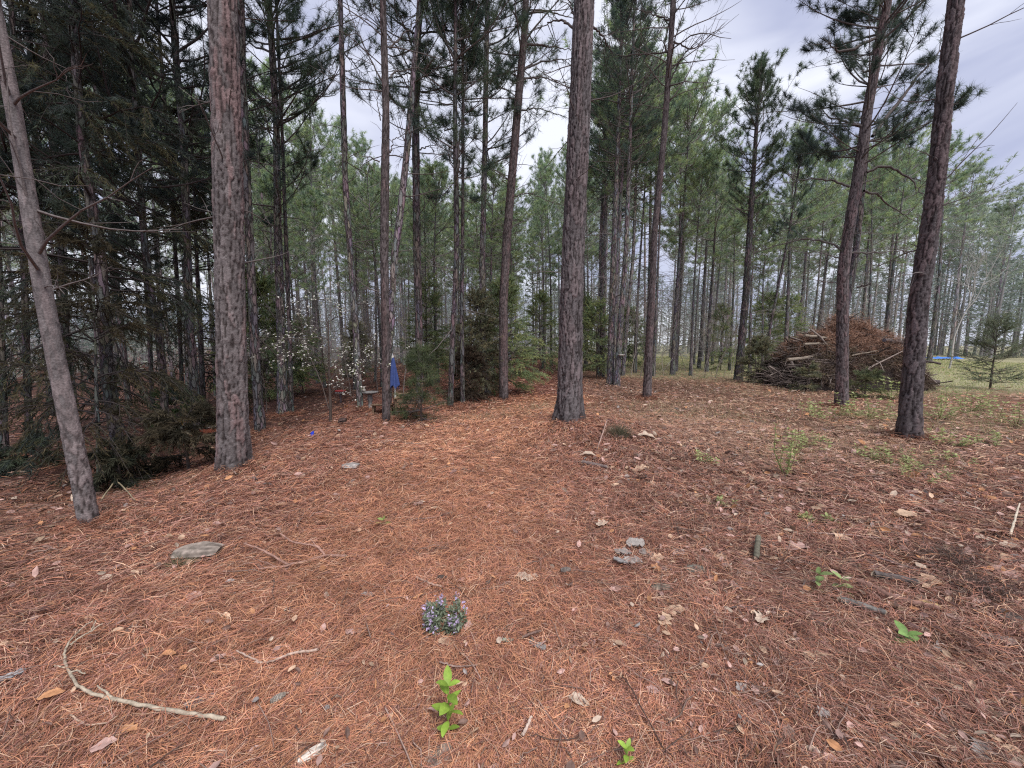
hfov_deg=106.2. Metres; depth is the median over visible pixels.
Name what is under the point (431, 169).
pine tree
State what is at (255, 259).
pine tree
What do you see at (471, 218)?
pine tree
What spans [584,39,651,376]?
pine tree
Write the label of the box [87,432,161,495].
cedar tree
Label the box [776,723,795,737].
bark flake
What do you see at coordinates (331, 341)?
pine tree
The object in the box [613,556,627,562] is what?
bark flake
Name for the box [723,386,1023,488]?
weedy grass
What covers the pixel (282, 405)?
pine tree
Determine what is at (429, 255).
pine tree
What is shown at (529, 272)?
pine tree
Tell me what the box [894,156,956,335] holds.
pine tree
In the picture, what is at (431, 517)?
stick
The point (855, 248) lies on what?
pine tree
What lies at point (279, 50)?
pine tree
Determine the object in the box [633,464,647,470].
dead leaf
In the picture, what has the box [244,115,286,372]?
pine tree
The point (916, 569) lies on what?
stick
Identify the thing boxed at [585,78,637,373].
pine tree
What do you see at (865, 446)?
sprout
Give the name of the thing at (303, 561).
stick
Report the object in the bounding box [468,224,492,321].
pine tree
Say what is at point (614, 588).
dead leaf
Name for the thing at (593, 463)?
stick
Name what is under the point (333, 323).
bare sapling
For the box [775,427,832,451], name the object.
sprout
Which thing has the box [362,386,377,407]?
birdbath
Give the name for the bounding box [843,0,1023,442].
pine tree
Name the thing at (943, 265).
pine tree
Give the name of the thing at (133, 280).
pine tree
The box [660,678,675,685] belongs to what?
dead leaf
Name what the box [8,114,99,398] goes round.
pine tree
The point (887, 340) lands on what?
log
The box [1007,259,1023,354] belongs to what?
pine tree
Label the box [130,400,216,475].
cedar tree
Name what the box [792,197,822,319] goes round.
pine tree
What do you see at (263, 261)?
pine tree
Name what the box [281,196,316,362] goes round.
pine tree
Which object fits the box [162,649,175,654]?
dead leaf
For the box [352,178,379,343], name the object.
pine tree
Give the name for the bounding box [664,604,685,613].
dead leaf
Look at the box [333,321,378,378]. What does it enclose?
cedar tree
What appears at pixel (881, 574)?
log
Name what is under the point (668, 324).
bare sapling
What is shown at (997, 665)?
dead leaf
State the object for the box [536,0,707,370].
pine tree
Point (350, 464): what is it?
wood chunk
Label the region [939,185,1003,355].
pine tree
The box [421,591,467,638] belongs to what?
flowering plant
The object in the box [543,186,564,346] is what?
pine tree
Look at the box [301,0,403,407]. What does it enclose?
pine tree
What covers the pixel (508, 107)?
pine tree
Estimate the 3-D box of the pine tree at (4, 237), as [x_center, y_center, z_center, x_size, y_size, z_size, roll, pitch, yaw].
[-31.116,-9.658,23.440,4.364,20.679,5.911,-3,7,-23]
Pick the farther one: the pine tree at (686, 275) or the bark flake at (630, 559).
the pine tree at (686, 275)
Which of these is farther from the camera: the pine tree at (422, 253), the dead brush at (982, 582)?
the pine tree at (422, 253)
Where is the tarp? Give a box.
[933,356,963,358]
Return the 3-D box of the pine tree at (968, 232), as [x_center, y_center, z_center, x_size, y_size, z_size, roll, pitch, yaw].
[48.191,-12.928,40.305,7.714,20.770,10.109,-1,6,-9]
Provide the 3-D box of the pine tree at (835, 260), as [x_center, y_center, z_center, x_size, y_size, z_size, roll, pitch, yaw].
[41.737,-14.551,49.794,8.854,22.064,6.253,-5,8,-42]
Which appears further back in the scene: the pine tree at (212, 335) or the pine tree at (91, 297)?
the pine tree at (91, 297)
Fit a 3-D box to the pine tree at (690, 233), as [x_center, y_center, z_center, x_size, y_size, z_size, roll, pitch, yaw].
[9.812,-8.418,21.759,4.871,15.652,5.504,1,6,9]
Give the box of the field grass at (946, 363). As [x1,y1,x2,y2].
[582,356,1023,397]
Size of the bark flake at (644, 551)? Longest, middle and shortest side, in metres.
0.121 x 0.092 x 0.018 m
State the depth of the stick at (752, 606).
2.29 m
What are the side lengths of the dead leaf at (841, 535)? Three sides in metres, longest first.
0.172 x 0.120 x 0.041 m
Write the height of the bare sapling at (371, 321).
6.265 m
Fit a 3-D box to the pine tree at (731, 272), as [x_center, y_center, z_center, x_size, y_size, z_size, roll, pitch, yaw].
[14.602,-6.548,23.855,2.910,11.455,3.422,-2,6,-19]
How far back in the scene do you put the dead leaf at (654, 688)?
1.75 m
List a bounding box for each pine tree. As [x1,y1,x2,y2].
[0,0,171,456]
[0,0,179,531]
[0,0,275,442]
[1,0,111,416]
[1,103,41,389]
[1,213,50,363]
[1,233,18,348]
[2,0,210,411]
[3,0,176,405]
[3,133,19,378]
[3,194,83,349]
[6,216,50,330]
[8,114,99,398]
[31,40,119,392]
[37,0,312,430]
[38,0,272,414]
[41,130,117,369]
[71,235,88,359]
[87,84,144,385]
[95,65,205,390]
[103,51,193,377]
[104,220,143,349]
[112,202,147,366]
[143,64,206,347]
[146,91,210,386]
[150,208,177,363]
[156,203,211,347]
[158,0,289,475]
[166,0,380,414]
[166,93,215,395]
[168,240,209,348]
[178,148,213,351]
[182,212,214,363]
[184,53,335,335]
[190,91,272,355]
[194,148,272,379]
[203,0,303,434]
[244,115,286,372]
[244,169,317,387]
[245,135,292,381]
[247,0,346,413]
[251,141,293,358]
[253,133,280,328]
[254,179,333,386]
[254,189,273,348]
[255,229,284,372]
[257,138,312,333]
[265,123,333,376]
[272,185,345,387]
[280,146,331,373]
[281,83,340,382]
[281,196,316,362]
[282,200,334,362]
[283,222,316,356]
[287,163,359,359]
[288,167,344,350]
[292,160,337,369]
[295,112,373,376]
[299,228,323,341]
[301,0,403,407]
[304,231,328,355]
[308,216,340,354]
[309,0,502,402]
[310,0,451,423]
[315,188,343,366]
[317,175,392,390]
[318,155,411,386]
[321,174,379,377]
[323,157,369,319]
[324,212,379,349]
[327,198,349,358]
[332,202,389,371]
[333,174,378,358]
[333,274,367,314]
[334,207,373,353]
[335,132,398,371]
[352,0,454,403]
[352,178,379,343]
[353,171,427,378]
[354,168,400,382]
[357,161,392,366]
[361,218,381,334]
[369,176,413,364]
[369,201,412,352]
[372,0,531,407]
[389,189,410,362]
[389,193,407,358]
[389,200,444,367]
[389,224,413,351]
[389,249,413,354]
[390,191,464,344]
[390,198,428,364]
[393,154,467,382]
[394,0,548,402]
[397,166,449,377]
[402,172,448,346]
[404,166,442,324]
[404,187,444,363]
[409,166,451,329]
[422,213,464,348]
[423,227,453,356]
[429,198,479,363]
[429,267,451,324]
[430,252,450,320]
[432,0,567,396]
[433,205,478,323]
[437,176,493,328]
[438,230,477,341]
[442,192,459,319]
[442,197,501,372]
[445,202,479,361]
[452,0,594,400]
[453,160,531,380]
[459,239,493,340]
[464,215,501,319]
[467,187,550,356]
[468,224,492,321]
[469,235,514,338]
[473,177,553,372]
[480,178,534,262]
[492,227,531,276]
[493,236,524,305]
[494,230,528,316]
[510,0,640,425]
[513,222,524,355]
[514,230,560,364]
[519,195,562,368]
[519,205,555,350]
[522,157,565,366]
[522,172,561,352]
[522,186,563,354]
[528,146,564,361]
[535,191,563,350]
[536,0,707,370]
[536,137,598,343]
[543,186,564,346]
[544,162,600,336]
[545,0,679,385]
[547,282,557,347]
[555,181,624,338]
[558,48,660,372]
[560,156,601,366]
[560,163,611,363]
[582,198,608,352]
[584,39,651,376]
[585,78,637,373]
[585,167,623,350]
[585,179,598,352]
[586,105,641,323]
[588,75,684,331]
[589,0,690,385]
[589,55,685,375]
[590,202,629,309]
[592,52,642,353]
[593,0,741,398]
[597,182,642,317]
[599,72,702,372]
[607,29,738,371]
[607,152,643,357]
[611,108,669,359]
[620,193,642,343]
[625,53,694,342]
[636,43,754,375]
[637,97,703,376]
[640,90,735,357]
[654,95,727,371]
[658,165,690,357]
[660,139,704,348]
[660,153,727,364]
[662,118,727,359]
[662,209,704,345]
[663,140,768,371]
[668,146,734,375]
[678,96,759,368]
[681,141,725,361]
[688,210,711,346]
[689,174,732,355]
[689,231,742,354]
[691,191,744,335]
[692,181,748,363]
[697,140,765,364]
[697,180,767,356]
[702,172,758,354]
[703,184,759,370]
[709,47,804,380]
[717,180,787,355]
[718,224,758,327]
[719,186,792,371]
[720,251,763,354]
[735,220,796,362]
[738,0,988,407]
[741,114,870,344]
[744,211,779,340]
[753,125,824,357]
[756,186,803,349]
[765,143,853,335]
[765,168,821,336]
[770,234,810,338]
[771,200,801,340]
[775,204,833,347]
[780,198,843,335]
[787,186,864,332]
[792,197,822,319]
[794,0,944,338]
[796,138,890,331]
[798,152,847,327]
[804,188,887,316]
[812,171,903,321]
[812,185,866,328]
[834,162,920,327]
[835,142,909,325]
[842,198,914,322]
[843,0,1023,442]
[849,119,977,339]
[852,201,892,320]
[853,116,918,320]
[857,149,949,339]
[857,156,912,327]
[865,159,916,335]
[868,139,926,332]
[869,206,912,332]
[875,138,930,333]
[885,178,953,338]
[887,129,998,363]
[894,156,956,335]
[910,151,1023,356]
[912,192,968,338]
[927,193,993,354]
[936,210,995,353]
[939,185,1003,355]
[942,214,983,354]
[954,220,1023,355]
[955,185,1023,347]
[955,202,1022,350]
[963,205,1015,354]
[968,197,1023,337]
[975,237,1023,338]
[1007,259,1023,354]
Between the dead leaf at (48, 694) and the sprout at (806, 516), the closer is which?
the dead leaf at (48, 694)
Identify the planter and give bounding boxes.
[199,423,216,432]
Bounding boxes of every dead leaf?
[36,687,64,699]
[89,736,116,752]
[120,721,137,731]
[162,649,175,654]
[185,591,202,599]
[210,653,225,661]
[246,608,254,613]
[438,637,454,644]
[464,620,471,629]
[517,572,534,580]
[568,691,588,705]
[579,451,595,455]
[596,519,607,525]
[610,586,621,591]
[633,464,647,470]
[638,431,656,438]
[647,685,659,693]
[651,552,663,560]
[658,612,672,624]
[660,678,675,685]
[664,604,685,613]
[736,681,746,690]
[751,685,759,693]
[754,610,769,622]
[758,517,774,524]
[785,540,809,549]
[806,745,821,754]
[816,705,829,718]
[833,533,852,541]
[890,601,905,610]
[894,509,916,516]
[918,573,942,585]
[947,613,964,620]
[982,662,1009,668]
[999,540,1018,546]
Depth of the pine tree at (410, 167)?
42.02 m
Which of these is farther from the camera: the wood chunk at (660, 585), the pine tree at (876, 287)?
the pine tree at (876, 287)
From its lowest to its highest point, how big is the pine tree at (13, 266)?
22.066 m
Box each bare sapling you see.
[247,332,267,411]
[264,256,328,408]
[264,329,323,370]
[286,254,360,397]
[293,304,312,362]
[313,320,346,380]
[313,347,336,389]
[315,191,432,393]
[322,317,375,380]
[344,248,432,350]
[351,310,379,351]
[361,256,380,361]
[363,249,414,395]
[514,282,560,352]
[582,278,658,365]
[607,282,633,323]
[620,282,662,372]
[624,285,644,374]
[629,293,657,367]
[632,286,702,376]
[632,287,667,377]
[634,280,689,330]
[658,320,676,366]
[687,312,713,371]
[688,297,720,371]
[691,304,738,374]
[700,323,737,373]
[703,297,749,377]
[709,262,779,377]
[710,287,777,372]
[714,293,740,371]
[723,330,747,373]
[724,316,739,372]
[768,301,807,335]
[790,263,863,320]
[800,299,831,323]
[820,277,863,319]
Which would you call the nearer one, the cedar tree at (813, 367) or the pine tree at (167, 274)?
the cedar tree at (813, 367)
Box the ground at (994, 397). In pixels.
[0,345,1023,767]
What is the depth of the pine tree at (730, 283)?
34.35 m
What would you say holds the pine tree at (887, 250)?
on the ground at (994, 397)
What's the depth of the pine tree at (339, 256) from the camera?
48.16 m
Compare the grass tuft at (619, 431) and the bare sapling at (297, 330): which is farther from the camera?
the bare sapling at (297, 330)
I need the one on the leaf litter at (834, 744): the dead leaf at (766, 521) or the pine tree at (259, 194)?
the dead leaf at (766, 521)
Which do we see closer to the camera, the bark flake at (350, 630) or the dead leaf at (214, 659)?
the dead leaf at (214, 659)
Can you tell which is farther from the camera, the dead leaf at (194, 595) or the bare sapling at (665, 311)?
the bare sapling at (665, 311)
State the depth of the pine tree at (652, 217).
26.59 m
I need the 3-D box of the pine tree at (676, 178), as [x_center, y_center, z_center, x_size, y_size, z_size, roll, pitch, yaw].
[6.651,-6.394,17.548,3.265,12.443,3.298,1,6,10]
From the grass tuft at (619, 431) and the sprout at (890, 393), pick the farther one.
the sprout at (890, 393)
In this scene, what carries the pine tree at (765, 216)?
on the ground at (994, 397)
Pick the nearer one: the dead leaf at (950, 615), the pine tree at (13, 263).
the dead leaf at (950, 615)
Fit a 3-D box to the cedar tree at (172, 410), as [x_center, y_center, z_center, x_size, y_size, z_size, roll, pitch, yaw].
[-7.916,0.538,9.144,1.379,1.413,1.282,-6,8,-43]
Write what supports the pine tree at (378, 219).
on the ground at (994, 397)
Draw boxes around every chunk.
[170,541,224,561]
[297,741,326,764]
[341,462,359,468]
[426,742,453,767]
[560,567,570,572]
[650,582,672,590]
[683,564,705,574]
[801,650,832,660]
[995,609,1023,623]
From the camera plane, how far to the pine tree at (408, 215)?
23.30 m
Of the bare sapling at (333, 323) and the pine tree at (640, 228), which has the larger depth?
the pine tree at (640, 228)
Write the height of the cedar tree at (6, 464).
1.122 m
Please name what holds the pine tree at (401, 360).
on the ground at (994, 397)
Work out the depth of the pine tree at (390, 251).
26.51 m
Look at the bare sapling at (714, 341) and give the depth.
19.29 m
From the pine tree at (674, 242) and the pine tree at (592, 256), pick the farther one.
the pine tree at (592, 256)
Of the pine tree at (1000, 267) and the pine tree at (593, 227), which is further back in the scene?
the pine tree at (1000, 267)
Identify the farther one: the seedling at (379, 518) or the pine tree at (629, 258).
the pine tree at (629, 258)
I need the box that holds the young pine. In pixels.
[388,342,454,426]
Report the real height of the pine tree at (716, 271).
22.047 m
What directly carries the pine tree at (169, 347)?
on the ground at (994, 397)
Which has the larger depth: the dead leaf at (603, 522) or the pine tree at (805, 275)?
the pine tree at (805, 275)
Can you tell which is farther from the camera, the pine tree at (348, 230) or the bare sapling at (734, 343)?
the bare sapling at (734, 343)
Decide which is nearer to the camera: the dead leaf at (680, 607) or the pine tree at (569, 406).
the dead leaf at (680, 607)
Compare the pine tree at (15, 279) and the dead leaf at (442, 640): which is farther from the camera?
the pine tree at (15, 279)
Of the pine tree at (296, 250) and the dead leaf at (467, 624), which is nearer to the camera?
the dead leaf at (467, 624)
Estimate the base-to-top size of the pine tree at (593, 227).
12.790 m
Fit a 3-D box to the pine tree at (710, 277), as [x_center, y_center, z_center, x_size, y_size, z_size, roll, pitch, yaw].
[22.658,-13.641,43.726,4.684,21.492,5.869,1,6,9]
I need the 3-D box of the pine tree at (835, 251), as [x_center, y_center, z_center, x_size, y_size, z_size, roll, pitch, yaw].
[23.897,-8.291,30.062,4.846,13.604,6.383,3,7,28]
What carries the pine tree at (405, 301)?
on the ground at (994, 397)
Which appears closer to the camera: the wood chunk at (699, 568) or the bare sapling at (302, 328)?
the wood chunk at (699, 568)
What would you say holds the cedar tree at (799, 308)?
on the ground at (994, 397)
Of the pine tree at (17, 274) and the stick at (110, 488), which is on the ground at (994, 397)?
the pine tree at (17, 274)
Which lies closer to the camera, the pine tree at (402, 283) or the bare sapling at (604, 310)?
the bare sapling at (604, 310)
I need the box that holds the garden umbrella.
[390,353,399,414]
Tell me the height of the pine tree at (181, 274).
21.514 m
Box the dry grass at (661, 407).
[357,367,1022,453]
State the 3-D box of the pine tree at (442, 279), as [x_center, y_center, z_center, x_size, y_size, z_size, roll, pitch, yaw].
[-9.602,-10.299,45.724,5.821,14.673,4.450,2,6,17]
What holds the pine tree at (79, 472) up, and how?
on the ground at (994, 397)
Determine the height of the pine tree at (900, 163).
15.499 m
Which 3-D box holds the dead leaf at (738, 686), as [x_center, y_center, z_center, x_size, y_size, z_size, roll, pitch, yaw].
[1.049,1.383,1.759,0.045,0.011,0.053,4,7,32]
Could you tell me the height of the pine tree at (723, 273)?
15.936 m
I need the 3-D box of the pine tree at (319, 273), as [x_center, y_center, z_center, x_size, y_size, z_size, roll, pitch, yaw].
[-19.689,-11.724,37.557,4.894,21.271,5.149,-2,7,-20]
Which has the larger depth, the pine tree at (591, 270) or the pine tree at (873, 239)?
the pine tree at (591, 270)
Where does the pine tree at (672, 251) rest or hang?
on the ground at (994, 397)
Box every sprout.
[694,449,719,463]
[699,495,737,506]
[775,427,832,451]
[794,431,826,445]
[797,398,850,418]
[797,511,838,522]
[833,401,876,416]
[834,392,939,418]
[854,442,938,465]
[855,375,899,398]
[863,445,891,460]
[899,458,952,482]
[923,387,977,418]
[927,427,976,445]
[927,449,979,463]
[936,390,1023,425]
[942,391,999,411]
[974,430,1001,446]
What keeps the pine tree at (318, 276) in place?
on the ground at (994, 397)
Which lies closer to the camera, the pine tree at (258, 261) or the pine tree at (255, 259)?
the pine tree at (255, 259)
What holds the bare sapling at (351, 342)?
on the ground at (994, 397)
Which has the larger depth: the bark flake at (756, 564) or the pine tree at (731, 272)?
the pine tree at (731, 272)
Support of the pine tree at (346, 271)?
on the ground at (994, 397)
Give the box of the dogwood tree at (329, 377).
[246,267,409,421]
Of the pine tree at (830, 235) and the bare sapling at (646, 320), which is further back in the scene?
the pine tree at (830, 235)
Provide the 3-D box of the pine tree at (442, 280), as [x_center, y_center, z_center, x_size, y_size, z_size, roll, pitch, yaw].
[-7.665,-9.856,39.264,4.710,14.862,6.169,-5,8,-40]
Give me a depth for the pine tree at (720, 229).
20.43 m
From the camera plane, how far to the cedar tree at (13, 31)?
6.84 m
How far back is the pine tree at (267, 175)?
15.11 m
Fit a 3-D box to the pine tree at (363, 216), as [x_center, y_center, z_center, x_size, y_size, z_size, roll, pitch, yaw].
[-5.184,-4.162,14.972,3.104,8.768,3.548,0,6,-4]
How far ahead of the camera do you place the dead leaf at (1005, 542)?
2.98 m
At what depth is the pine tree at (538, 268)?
41.95 m
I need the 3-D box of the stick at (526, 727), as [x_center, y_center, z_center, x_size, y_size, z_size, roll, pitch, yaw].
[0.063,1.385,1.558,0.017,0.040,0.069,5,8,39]
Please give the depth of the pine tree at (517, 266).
35.76 m
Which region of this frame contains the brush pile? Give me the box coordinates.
[737,311,952,391]
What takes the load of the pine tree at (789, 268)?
on the ground at (994, 397)
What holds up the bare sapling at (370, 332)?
on the ground at (994, 397)
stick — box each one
[54,620,226,720]
[70,714,117,725]
[100,481,135,500]
[236,648,318,663]
[244,533,346,569]
[411,512,451,519]
[416,576,441,586]
[439,661,476,666]
[521,715,532,735]
[522,630,540,637]
[581,460,608,467]
[597,420,607,448]
[724,606,783,610]
[747,695,779,728]
[753,535,760,559]
[812,532,885,538]
[838,544,1007,592]
[856,579,939,610]
[1008,503,1020,535]
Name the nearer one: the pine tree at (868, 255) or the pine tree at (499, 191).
the pine tree at (499, 191)
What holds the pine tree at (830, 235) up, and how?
on the ground at (994, 397)
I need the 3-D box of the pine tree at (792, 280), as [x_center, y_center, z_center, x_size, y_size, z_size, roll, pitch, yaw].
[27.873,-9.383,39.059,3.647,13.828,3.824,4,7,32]
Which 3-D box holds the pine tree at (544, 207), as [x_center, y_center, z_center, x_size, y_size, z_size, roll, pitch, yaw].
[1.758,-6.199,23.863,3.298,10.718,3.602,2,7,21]
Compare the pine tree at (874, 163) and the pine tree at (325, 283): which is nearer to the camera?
the pine tree at (874, 163)
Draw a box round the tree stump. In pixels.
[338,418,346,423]
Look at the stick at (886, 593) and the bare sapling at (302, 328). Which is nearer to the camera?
the stick at (886, 593)
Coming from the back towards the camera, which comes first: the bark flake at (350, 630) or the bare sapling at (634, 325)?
the bare sapling at (634, 325)
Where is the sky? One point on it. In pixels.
(992, 56)
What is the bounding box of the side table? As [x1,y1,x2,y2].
[335,390,345,402]
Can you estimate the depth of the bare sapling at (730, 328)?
20.88 m
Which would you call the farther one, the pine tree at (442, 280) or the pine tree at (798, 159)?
the pine tree at (442, 280)
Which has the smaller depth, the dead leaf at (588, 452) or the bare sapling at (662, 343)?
the dead leaf at (588, 452)
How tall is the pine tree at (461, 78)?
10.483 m
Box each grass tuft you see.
[161,546,204,571]
[598,419,637,438]
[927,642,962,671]
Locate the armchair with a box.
[393,383,422,417]
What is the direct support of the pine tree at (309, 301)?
on the ground at (994, 397)
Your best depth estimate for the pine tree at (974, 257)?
54.68 m
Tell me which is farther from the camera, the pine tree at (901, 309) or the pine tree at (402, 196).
the pine tree at (901, 309)
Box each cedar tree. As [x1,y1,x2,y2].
[0,0,172,452]
[0,0,183,430]
[0,0,251,479]
[0,204,198,496]
[0,420,65,478]
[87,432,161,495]
[107,91,275,414]
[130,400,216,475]
[141,380,208,430]
[205,263,325,402]
[271,312,334,397]
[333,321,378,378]
[394,268,456,383]
[428,337,448,368]
[439,283,519,398]
[445,342,495,402]
[446,320,468,362]
[466,271,552,395]
[514,289,559,374]
[551,291,607,371]
[582,296,624,377]
[617,305,645,366]
[702,303,744,369]
[733,289,799,363]
[735,332,781,384]
[771,292,814,351]
[788,359,824,392]
[849,367,891,398]
[939,309,1023,388]
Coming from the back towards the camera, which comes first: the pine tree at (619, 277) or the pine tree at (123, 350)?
the pine tree at (619, 277)
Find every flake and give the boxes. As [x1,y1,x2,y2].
[0,668,26,680]
[183,692,215,707]
[270,691,285,703]
[345,628,361,634]
[529,640,545,650]
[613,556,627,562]
[614,547,631,554]
[624,556,642,564]
[626,537,644,546]
[639,548,653,556]
[742,558,761,569]
[750,596,772,606]
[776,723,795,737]
[815,616,837,625]
[967,737,992,760]
[977,630,1016,644]
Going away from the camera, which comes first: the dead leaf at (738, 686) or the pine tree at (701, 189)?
the dead leaf at (738, 686)
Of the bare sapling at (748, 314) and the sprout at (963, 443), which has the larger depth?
the bare sapling at (748, 314)
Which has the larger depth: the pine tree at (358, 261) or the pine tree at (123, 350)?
the pine tree at (358, 261)
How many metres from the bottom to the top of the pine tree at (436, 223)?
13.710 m
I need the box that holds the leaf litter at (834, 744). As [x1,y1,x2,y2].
[0,380,1023,767]
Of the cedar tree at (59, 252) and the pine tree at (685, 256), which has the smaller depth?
the cedar tree at (59, 252)
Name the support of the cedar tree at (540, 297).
on the ground at (994, 397)
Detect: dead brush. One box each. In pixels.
[874,531,1023,582]
[917,561,1023,608]
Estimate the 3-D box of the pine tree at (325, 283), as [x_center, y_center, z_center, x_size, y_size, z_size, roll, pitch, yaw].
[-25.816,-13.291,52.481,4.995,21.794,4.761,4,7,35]
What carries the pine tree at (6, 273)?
on the ground at (994, 397)
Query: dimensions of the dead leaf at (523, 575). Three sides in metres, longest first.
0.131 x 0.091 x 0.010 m
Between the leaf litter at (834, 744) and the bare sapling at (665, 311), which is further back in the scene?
the bare sapling at (665, 311)
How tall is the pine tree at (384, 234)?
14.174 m
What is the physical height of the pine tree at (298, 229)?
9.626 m
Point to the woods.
(1008, 305)
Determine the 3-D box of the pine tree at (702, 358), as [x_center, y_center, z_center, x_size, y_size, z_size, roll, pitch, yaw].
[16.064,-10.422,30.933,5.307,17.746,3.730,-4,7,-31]
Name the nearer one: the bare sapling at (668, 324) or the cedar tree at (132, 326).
the cedar tree at (132, 326)
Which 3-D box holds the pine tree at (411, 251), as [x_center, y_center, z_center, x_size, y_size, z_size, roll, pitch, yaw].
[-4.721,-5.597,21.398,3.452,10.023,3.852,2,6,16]
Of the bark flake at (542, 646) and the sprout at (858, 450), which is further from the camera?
the sprout at (858, 450)
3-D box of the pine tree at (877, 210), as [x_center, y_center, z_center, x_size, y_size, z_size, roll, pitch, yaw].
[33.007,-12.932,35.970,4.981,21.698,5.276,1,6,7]
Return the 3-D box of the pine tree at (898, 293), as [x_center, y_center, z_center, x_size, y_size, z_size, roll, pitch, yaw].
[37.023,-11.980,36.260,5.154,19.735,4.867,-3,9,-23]
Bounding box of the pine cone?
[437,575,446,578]
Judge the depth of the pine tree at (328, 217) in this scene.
33.36 m
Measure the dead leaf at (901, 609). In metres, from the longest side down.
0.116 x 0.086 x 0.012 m
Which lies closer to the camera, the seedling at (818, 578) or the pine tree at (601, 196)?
the seedling at (818, 578)
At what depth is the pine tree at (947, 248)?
53.00 m
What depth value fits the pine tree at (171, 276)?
46.93 m
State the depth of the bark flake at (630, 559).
2.77 m
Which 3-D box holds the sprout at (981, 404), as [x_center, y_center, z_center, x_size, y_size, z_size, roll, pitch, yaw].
[11.053,0.430,9.047,0.991,0.487,0.987,0,6,0]
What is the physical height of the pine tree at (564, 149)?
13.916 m
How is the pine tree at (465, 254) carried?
on the ground at (994, 397)
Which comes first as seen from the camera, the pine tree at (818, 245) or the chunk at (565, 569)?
the chunk at (565, 569)
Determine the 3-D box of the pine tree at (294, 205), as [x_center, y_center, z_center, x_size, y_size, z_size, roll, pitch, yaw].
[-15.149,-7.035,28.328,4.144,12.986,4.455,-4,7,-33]
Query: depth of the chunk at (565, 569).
2.65 m
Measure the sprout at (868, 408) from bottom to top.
0.558 m
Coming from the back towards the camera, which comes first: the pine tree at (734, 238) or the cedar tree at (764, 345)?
the pine tree at (734, 238)
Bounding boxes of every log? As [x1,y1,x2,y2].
[786,355,814,360]
[803,334,828,338]
[803,342,833,345]
[837,596,886,614]
[851,346,899,355]
[871,570,919,584]
[882,338,902,343]
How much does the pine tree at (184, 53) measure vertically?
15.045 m
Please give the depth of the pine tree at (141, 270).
48.33 m
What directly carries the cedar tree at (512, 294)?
on the ground at (994, 397)
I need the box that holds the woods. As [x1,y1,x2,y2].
[5,231,1023,382]
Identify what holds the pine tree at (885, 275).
on the ground at (994, 397)
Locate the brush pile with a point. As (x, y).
(887, 359)
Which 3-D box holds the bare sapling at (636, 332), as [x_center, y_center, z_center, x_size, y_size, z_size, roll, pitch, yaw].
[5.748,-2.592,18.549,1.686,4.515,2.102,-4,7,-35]
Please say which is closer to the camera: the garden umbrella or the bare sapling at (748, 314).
the garden umbrella
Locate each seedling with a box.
[376,516,390,525]
[432,665,462,736]
[617,738,634,764]
[770,423,800,475]
[810,567,832,591]
[832,571,853,596]
[892,620,922,646]
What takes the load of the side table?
on the ground at (994, 397)
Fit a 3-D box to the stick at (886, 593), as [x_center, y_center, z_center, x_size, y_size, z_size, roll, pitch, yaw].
[2.369,1.306,2.374,0.375,0.050,0.095,6,8,43]
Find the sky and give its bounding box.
[1,0,1023,347]
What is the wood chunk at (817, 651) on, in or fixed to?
on the ground at (994, 397)
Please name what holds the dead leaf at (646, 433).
on the leaf litter at (834, 744)
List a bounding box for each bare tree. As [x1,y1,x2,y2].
[643,274,726,350]
[934,228,1023,368]
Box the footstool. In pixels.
[370,403,393,415]
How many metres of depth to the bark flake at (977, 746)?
1.50 m
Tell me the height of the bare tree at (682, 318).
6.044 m
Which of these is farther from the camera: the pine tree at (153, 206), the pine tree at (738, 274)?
the pine tree at (738, 274)
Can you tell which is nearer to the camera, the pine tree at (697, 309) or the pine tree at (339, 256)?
the pine tree at (697, 309)

